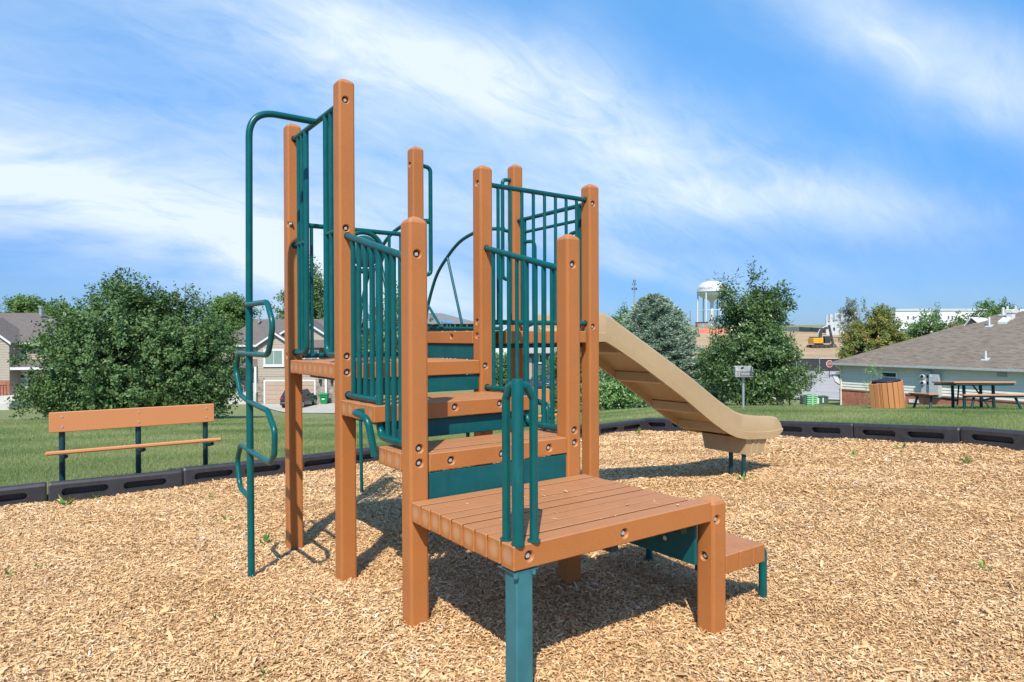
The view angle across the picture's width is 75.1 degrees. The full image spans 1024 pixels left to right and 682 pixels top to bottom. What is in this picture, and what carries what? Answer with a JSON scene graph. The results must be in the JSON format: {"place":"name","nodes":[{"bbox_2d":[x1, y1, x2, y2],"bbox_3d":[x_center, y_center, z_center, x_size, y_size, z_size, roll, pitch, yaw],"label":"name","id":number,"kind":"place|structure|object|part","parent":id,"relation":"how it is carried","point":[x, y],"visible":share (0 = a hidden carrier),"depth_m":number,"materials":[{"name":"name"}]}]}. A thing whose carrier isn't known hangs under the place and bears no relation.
{"place":"outdoors","nodes":[
{"label":"outdoors","id":0,"kind":"place"},
{"bbox_2d":[262,403,334,412],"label":"driveway","id":1,"kind":"structure","parent":0,"point":[320,408],"depth_m":56.20,"materials":[{"name":"concrete"}]},
{"bbox_2d":[280,389,316,407],"bbox_3d":[-18.710,4.983,58.600,2.190,1.545,4.365,0,0,6],"label":"parked car","id":2,"kind":"object","parent":1,"relation":"on","point":[308,397],"visible":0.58,"depth_m":58.03,"materials":[{"name":"black paint"}]},
{"bbox_3d":[-18.028,4.527,58.030,0.105,0.430,2.350,0,0,6],"label":"side window","id":3,"kind":"part","parent":2,"relation":"part of","materials":[{"name":"grey glass"}]},
{"bbox_2d":[318,393,329,403],"bbox_3d":[-17.213,5.264,61.035,0.800,0.980,0.800,0,0,0],"label":"wheeled bin","id":4,"kind":"object","parent":1,"relation":"on","point":[324,397],"visible":1,"depth_m":60.75,"materials":[{"name":"plastic"}]},
{"bbox_2d":[0,325,1023,500],"bbox_3d":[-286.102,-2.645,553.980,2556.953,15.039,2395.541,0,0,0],"label":"ground","id":5,"kind":"structure","parent":0,"point":[240,412],"depth_m":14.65,"materials":[{"name":"green plant"}]},
{"bbox_2d":[0,482,46,506],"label":"border timber","id":6,"kind":"object","parent":5,"relation":"on","point":[12,495],"visible":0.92,"depth_m":6.41,"materials":[{"name":"plastic"}]},
{"bbox_2d":[0,293,50,312],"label":"tree","id":7,"kind":"object","parent":5,"relation":"on","point":[19,303],"visible":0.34,"depth_m":96.57,"materials":[{"name":"green plant"}]},
{"bbox_2d":[31,296,78,316],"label":"tree","id":8,"kind":"object","parent":5,"relation":"on","point":[47,306],"visible":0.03,"depth_m":97.61,"materials":[{"name":"green plant"}]},
{"bbox_2d":[0,306,110,409],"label":"townhouse","id":9,"kind":"structure","parent":5,"relation":"on","point":[12,325],"depth_m":59.67,"materials":[{"name":"beige"}]},
{"bbox_2d":[21,370,27,391],"bbox_3d":[-44.107,3.671,59.971,1.076,2.114,0.065,0,0,0],"label":"door","id":10,"kind":"structure","parent":9,"relation":"in","point":[23,371],"depth_m":59.95,"materials":[{"name":"paint"}]},
{"bbox_2d":[48,469,182,502],"bbox_3d":[-4.064,1.539,6.879,1.188,0.300,0.110,0,-3,-35],"label":"border timber","id":11,"kind":"object","parent":5,"relation":"on","point":[86,488],"visible":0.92,"depth_m":6.82,"materials":[{"name":"plastic"}]},
{"bbox_2d":[5,265,253,419],"bbox_3d":[-19.938,0.620,34.919,11.661,9.178,8.923,0,0,22],"label":"crabapple tree","id":12,"kind":"object","parent":5,"relation":"on","point":[163,353],"visible":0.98,"depth_m":33.21,"materials":[{"name":"green plant"}]},
{"bbox_2d":[45,403,221,480],"bbox_3d":[-4.013,1.378,7.142,1.620,1.305,0.362,0,0,-34],"label":"park bench","id":13,"kind":"object","parent":5,"relation":"on","point":[61,423],"visible":0.94,"depth_m":7.15,"materials":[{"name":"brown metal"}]},
{"bbox_2d":[185,291,263,354],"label":"tree","id":14,"kind":"object","parent":5,"relation":"on","point":[224,306],"visible":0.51,"depth_m":88.57,"materials":[{"name":"green plant"}]},
{"bbox_2d":[182,457,284,485],"bbox_3d":[-3.089,1.523,7.579,1.188,0.300,0.110,0,-2,-36],"label":"border timber","id":15,"kind":"object","parent":5,"relation":"on","point":[192,475],"visible":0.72,"depth_m":7.47,"materials":[{"name":"plastic"}]},
{"bbox_2d":[222,315,369,403],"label":"townhouse","id":16,"kind":"structure","parent":5,"relation":"on","point":[269,380],"depth_m":61.98,"materials":[{"name":"beige"}]},
{"bbox_2d":[263,349,284,366],"bbox_3d":[-22.154,1.578,61.911,1.986,1.649,0.100,0,0,0],"label":"window","id":17,"kind":"structure","parent":16,"relation":"in","point":[276,358],"depth_m":61.93,"materials":[{"name":"white glass"}]},
{"bbox_2d":[264,380,315,403],"bbox_3d":[-20.674,4.741,61.971,4.847,2.249,0.080,0,0,0],"label":"garage door","id":18,"kind":"structure","parent":16,"relation":"in","point":[273,389],"depth_m":61.96,"materials":[{"name":"paint"}]},
{"bbox_2d":[304,350,318,358],"bbox_3d":[-18.660,1.535,61.936,1.430,1.430,0.050,0,0,0],"label":"window","id":19,"kind":"structure","parent":16,"relation":"in","point":[315,351],"depth_m":61.93,"materials":[{"name":"white"}]},
{"bbox_2d":[270,254,323,318],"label":"tall tree","id":20,"kind":"object","parent":5,"relation":"on","point":[318,298],"visible":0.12,"depth_m":83.64,"materials":[{"name":"green plant"}]},
{"bbox_2d":[303,445,383,471],"bbox_3d":[-2.113,1.510,8.275,1.188,0.300,0.110,-1,3,-36],"label":"border timber","id":21,"kind":"object","parent":5,"relation":"on","point":[319,461],"visible":0.34,"depth_m":8.13,"materials":[{"name":"plastic"}]},
{"bbox_2d":[356,281,445,394],"bbox_3d":[-8.038,0.526,45.980,6.652,9.842,6.010,0,0,-37],"label":"shade tree","id":22,"kind":"object","parent":5,"relation":"on","point":[431,319],"visible":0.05,"depth_m":45.89,"materials":[{"name":"green plant"}]},
{"bbox_2d":[427,313,473,359],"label":"grey house","id":23,"kind":"structure","parent":5,"relation":"on","point":[451,321],"depth_m":93.19,"materials":[{"name":"grey"}]},
{"bbox_2d":[496,349,506,385],"bbox_3d":[-0.767,2.730,43.184,2.894,5.003,3.178,0,0,-33],"label":"bush","id":24,"kind":"object","parent":5,"relation":"on","point":[504,367],"visible":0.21,"depth_m":42.66,"materials":[{"name":"green plant"}]},
{"bbox_2d":[496,328,506,369],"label":"white house","id":25,"kind":"structure","parent":5,"relation":"on","point":[505,349],"depth_m":120.01,"materials":[{"name":"grey"}]},
{"bbox_2d":[466,389,556,436],"bbox_3d":[0.001,1.396,9.796,1.620,1.305,0.362,0,0,-36],"label":"park bench","id":26,"kind":"object","parent":5,"relation":"on","point":[539,397],"visible":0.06,"depth_m":10.22,"materials":[{"name":"orange wood"}]},
{"bbox_2d":[0,397,1023,681],"bbox_3d":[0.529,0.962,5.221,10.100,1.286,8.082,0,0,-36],"label":"wood chips","id":27,"kind":"object","parent":5,"relation":"on","point":[120,505],"visible":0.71,"depth_m":3.72,"materials":[{"name":"beige wood"}]},
{"bbox_2d":[56,494,75,504],"bbox_3d":[-4.254,1.509,6.353,0.157,0.100,0.175,0,0,22],"label":"weed","id":28,"kind":"object","parent":27,"relation":"on","point":[63,501],"visible":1,"depth_m":6.34,"materials":[{"name":"green plant"}]},
{"bbox_2d":[258,534,270,542],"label":"weed","id":29,"kind":"object","parent":27,"relation":"on","point":[265,538],"visible":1,"depth_m":4.86,"materials":[{"name":"green plant"}]},
{"bbox_2d":[234,79,782,681],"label":"play structure","id":30,"kind":"object","parent":27,"relation":"on","point":[506,517],"visible":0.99,"depth_m":3.86,"materials":[{"name":"brown wood"}]},
{"bbox_2d":[736,471,750,479],"bbox_3d":[2.213,1.287,6.353,0.156,0.082,0.104,0,0,23],"label":"weed","id":31,"kind":"object","parent":27,"relation":"on","point":[739,477],"visible":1,"depth_m":6.37,"materials":[{"name":"green plant"}]},
{"bbox_2d":[959,456,971,462],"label":"weed","id":32,"kind":"object","parent":27,"relation":"on","point":[966,458],"visible":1,"depth_m":6.59,"materials":[{"name":"green plant"}]},
{"bbox_2d":[973,557,992,569],"bbox_3d":[2.740,1.291,3.872,0.114,0.061,0.039,0,0,36],"label":"weed","id":33,"kind":"object","parent":27,"relation":"on","point":[982,564],"visible":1,"depth_m":3.87,"materials":[{"name":"green plant"}]},
{"bbox_2d":[529,375,549,388],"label":"parked car","id":34,"kind":"object","parent":5,"relation":"on","point":[531,381],"visible":0.34,"depth_m":72.32,"materials":[{"name":"blue paint"}]},
{"bbox_2d":[529,327,556,383],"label":"beige house","id":35,"kind":"structure","parent":5,"relation":"on","point":[531,362],"depth_m":78.01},
{"bbox_2d":[529,358,531,378],"bbox_3d":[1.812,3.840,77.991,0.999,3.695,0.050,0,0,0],"label":"garage door","id":36,"kind":"structure","parent":35,"relation":"in","point":[530,359],"depth_m":77.96,"materials":[{"name":"paint"}]},
{"bbox_2d":[538,424,581,438],"bbox_3d":[0.812,1.479,10.373,1.188,0.300,0.110,-1,-2,-36],"label":"border timber","id":37,"kind":"object","parent":5,"relation":"on","point":[580,430],"visible":0.01,"depth_m":10.52,"materials":[{"name":"plastic"}]},
{"bbox_2d":[533,348,602,410],"bbox_3d":[3.311,1.840,38.943,4.314,5.451,3.443,0,0,0],"label":"bush","id":38,"kind":"object","parent":5,"relation":"on","point":[547,371],"visible":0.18,"depth_m":38.77,"materials":[{"name":"green plant"}]},
{"bbox_2d":[580,369,646,411],"bbox_3d":[5.546,2.762,37.002,4.099,3.332,3.067,0,0,0],"label":"bush","id":39,"kind":"object","parent":5,"relation":"on","point":[615,394],"visible":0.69,"depth_m":36.37,"materials":[{"name":"green plant"}]},
{"bbox_2d":[608,302,628,324],"bbox_3d":[9.827,0.444,62.123,4.082,9.014,3.709,0,0,0],"label":"tree","id":40,"kind":"object","parent":5,"relation":"on","point":[618,319],"visible":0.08,"depth_m":61.72,"materials":[{"name":"green plant"}]},
{"bbox_2d":[599,419,644,435],"bbox_3d":[1.793,1.489,11.065,1.188,0.300,0.110,-1,1,-36],"label":"border timber","id":41,"kind":"object","parent":5,"relation":"on","point":[627,426],"visible":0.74,"depth_m":11.03,"materials":[{"name":"plastic"}]},
{"bbox_2d":[599,293,729,408],"bbox_3d":[8.878,0.784,42.046,9.411,7.715,9.457,0,0,0],"label":"spruce tree","id":42,"kind":"object","parent":5,"relation":"on","point":[666,333],"visible":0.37,"depth_m":40.67,"materials":[{"name":"green plant"}]},
{"bbox_2d":[644,418,692,431],"bbox_3d":[2.623,1.416,10.926,0.110,0.300,1.188,2,-6,-35],"label":"border timber","id":43,"kind":"object","parent":5,"relation":"on","point":[660,424],"visible":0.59,"depth_m":11.09,"materials":[{"name":"plastic"}]},
{"bbox_2d":[695,322,707,326],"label":"pump house","id":44,"kind":"structure","parent":5,"relation":"on","point":[701,324],"depth_m":327.96,"materials":[{"name":"brick"}]},
{"bbox_2d":[696,278,725,325],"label":"water tower","id":45,"kind":"structure","parent":5,"relation":"on","point":[706,290],"depth_m":350.74,"materials":[{"name":"metal"}]},
{"bbox_2d":[691,345,731,404],"bbox_3d":[12.439,1.906,41.096,3.073,4.787,2.976,0,0,27],"label":"shrub","id":46,"kind":"object","parent":5,"relation":"on","point":[715,394],"visible":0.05,"depth_m":40.48,"materials":[{"name":"green plant"}]},
{"bbox_2d":[698,328,730,333],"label":"safety fence","id":47,"kind":"object","parent":5,"relation":"on","point":[703,330],"visible":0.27,"depth_m":225.98,"materials":[{"name":"orange"}]},
{"bbox_2d":[734,366,753,408],"bbox_3d":[7.022,1.510,20.188,0.517,1.500,0.422,0,0,12],"label":"sign","id":48,"kind":"object","parent":5,"relation":"on","point":[743,372],"visible":0.96,"depth_m":20.19,"materials":[{"name":"metal"}]},
{"bbox_2d":[690,256,811,405],"bbox_3d":[12.560,-0.248,34.908,5.482,8.431,5.278,0,1,45],"label":"ash tree","id":49,"kind":"object","parent":5,"relation":"on","point":[761,345],"visible":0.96,"depth_m":34.14,"materials":[{"name":"green plant"}]},
{"bbox_2d":[772,360,827,404],"bbox_3d":[15.738,2.530,36.987,3.572,3.039,2.318,0,0,0],"label":"shrub","id":50,"kind":"object","parent":5,"relation":"on","point":[807,377],"visible":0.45,"depth_m":36.80,"materials":[{"name":"green plant"}]},
{"bbox_2d":[805,394,817,404],"bbox_3d":[17.817,3.550,39.614,0.600,0.800,0.500,0,0,10],"label":"vented box","id":51,"kind":"object","parent":5,"relation":"on","point":[811,399],"visible":0.83,"depth_m":39.42,"materials":[{"name":"green plastic"}]},
{"bbox_2d":[787,358,839,370],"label":"screened fence","id":52,"kind":"object","parent":5,"relation":"on","point":[816,362],"visible":0.2,"depth_m":86.03,"materials":[{"name":"metal"}]},
{"bbox_2d":[778,326,848,333],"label":"silt fence","id":53,"kind":"object","parent":5,"relation":"on","point":[803,329],"visible":0.29,"depth_m":246.35,"materials":[{"name":"fabric"}]},
{"bbox_2d":[799,395,828,404],"bbox_3d":[18.781,3.764,41.419,1.560,0.700,0.760,0,0,10],"label":"utility box","id":54,"kind":"object","parent":5,"relation":"on","point":[822,400],"visible":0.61,"depth_m":41.03,"materials":[{"name":"green metal"}]},
{"bbox_2d":[778,421,854,438],"bbox_3d":[4.025,1.236,8.975,0.110,0.300,1.188,0,-4,-36],"label":"border timber","id":55,"kind":"object","parent":5,"relation":"on","point":[822,430],"visible":0.67,"depth_m":8.87,"materials":[{"name":"plastic"}]},
{"bbox_2d":[806,325,837,347],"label":"excavator","id":56,"kind":"object","parent":5,"relation":"on","point":[819,341],"visible":0.98,"depth_m":137.25,"materials":[{"name":"metal"}]},
{"bbox_2d":[826,360,832,377],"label":"stop sign","id":57,"kind":"object","parent":5,"relation":"on","point":[827,362],"visible":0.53,"depth_m":72.00,"materials":[{"name":"metal"}]},
{"bbox_2d":[832,373,839,383],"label":"kerb","id":58,"kind":"structure","parent":5,"relation":"on","point":[836,378],"depth_m":70.06,"materials":[{"name":"concrete"}]},
{"bbox_2d":[826,312,857,334],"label":"concrete shell","id":59,"kind":"object","parent":5,"relation":"on","point":[833,325],"visible":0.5,"depth_m":209.98,"materials":[{"name":"concrete"}]},
{"bbox_2d":[832,297,861,330],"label":"young tree","id":60,"kind":"object","parent":5,"relation":"on","point":[850,312],"visible":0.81,"depth_m":185.06,"materials":[{"name":"green plant"}]},
{"bbox_2d":[862,360,885,398],"bbox_3d":[12.451,1.653,23.048,0.741,1.983,0.915,0,0,0],"label":"sapling","id":61,"kind":"object","parent":5,"relation":"on","point":[873,371],"visible":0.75,"depth_m":23.03,"materials":[{"name":"green plant"}]},
{"bbox_2d":[835,297,917,372],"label":"maple tree","id":62,"kind":"object","parent":5,"relation":"on","point":[874,334],"visible":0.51,"depth_m":71.20,"materials":[{"name":"green plant"}]},
{"bbox_2d":[869,378,905,408],"bbox_3d":[11.554,1.646,20.612,1.014,0.925,0.894,-7,1,8],"label":"litter bin","id":63,"kind":"object","parent":5,"relation":"on","point":[886,393],"visible":0.84,"depth_m":20.26,"materials":[{"name":"brown wood"}]},
{"bbox_2d":[869,384,880,408],"bbox_3d":[11.124,1.741,20.426,0.036,0.850,0.286,-8,2,-30],"label":"door","id":64,"kind":"structure","parent":63,"relation":"in","point":[873,388],"depth_m":20.41,"materials":[{"name":"brown wood"}]},
{"bbox_2d":[853,423,960,444],"bbox_3d":[4.728,1.157,8.001,0.110,0.300,1.188,-3,-2,-37],"label":"border timber","id":65,"kind":"object","parent":5,"relation":"on","point":[900,433],"visible":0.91,"depth_m":7.94,"materials":[{"name":"plastic"}]},
{"bbox_2d":[899,302,948,338],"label":"green maple","id":66,"kind":"object","parent":5,"relation":"on","point":[913,329],"visible":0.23,"depth_m":75.55,"materials":[{"name":"green plant"}]},
{"bbox_2d":[828,306,1023,405],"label":"community building","id":67,"kind":"structure","parent":5,"relation":"on","point":[990,348],"depth_m":35.91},
{"bbox_2d":[880,371,897,378],"bbox_3d":[21.099,2.202,37.262,0.055,1.016,0.959,0,0,-30],"label":"window","id":68,"kind":"structure","parent":67,"relation":"in","point":[889,374],"depth_m":37.25,"materials":[{"name":"grey glass"}]},
{"bbox_2d":[875,309,1023,331],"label":"building","id":69,"kind":"structure","parent":5,"relation":"on","point":[907,315],"depth_m":235.95,"materials":[{"name":"concrete"}]},
{"bbox_2d":[931,309,968,331],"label":"pale tree","id":70,"kind":"object","parent":5,"relation":"on","point":[953,323],"visible":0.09,"depth_m":79.98,"materials":[{"name":"green plant"}]},
{"bbox_2d":[908,381,1023,409],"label":"picnic table","id":71,"kind":"object","parent":5,"relation":"on","point":[980,395],"visible":0.88,"depth_m":19.03,"materials":[{"name":"brown metal"}]},
{"bbox_2d":[952,296,1021,325],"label":"crown tree","id":72,"kind":"object","parent":5,"relation":"on","point":[993,310],"visible":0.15,"depth_m":72.01,"materials":[{"name":"green plant"}]},
{"bbox_2d":[961,426,1023,451],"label":"border timber","id":73,"kind":"object","parent":5,"relation":"on","point":[1006,438],"visible":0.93,"depth_m":7.23,"materials":[{"name":"plastic"}]},
{"bbox_2d":[0,0,1023,340],"label":"sky","id":74,"kind":"structure","parent":0,"point":[873,150],"materials":[{"name":"blue"}]},
{"bbox_2d":[599,378,839,399],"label":"road","id":75,"kind":"structure","parent":0,"point":[834,395],"depth_m":51.05,"materials":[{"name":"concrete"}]},
{"bbox_2d":[689,332,857,357],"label":"dirt hill","id":76,"kind":"structure","parent":0,"point":[801,338],"depth_m":154.35,"materials":[{"name":"soil"}]},
{"bbox_2d":[791,371,839,391],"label":"side road","id":77,"kind":"structure","parent":0,"point":[828,384],"depth_m":62.95,"materials":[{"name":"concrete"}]}
]}

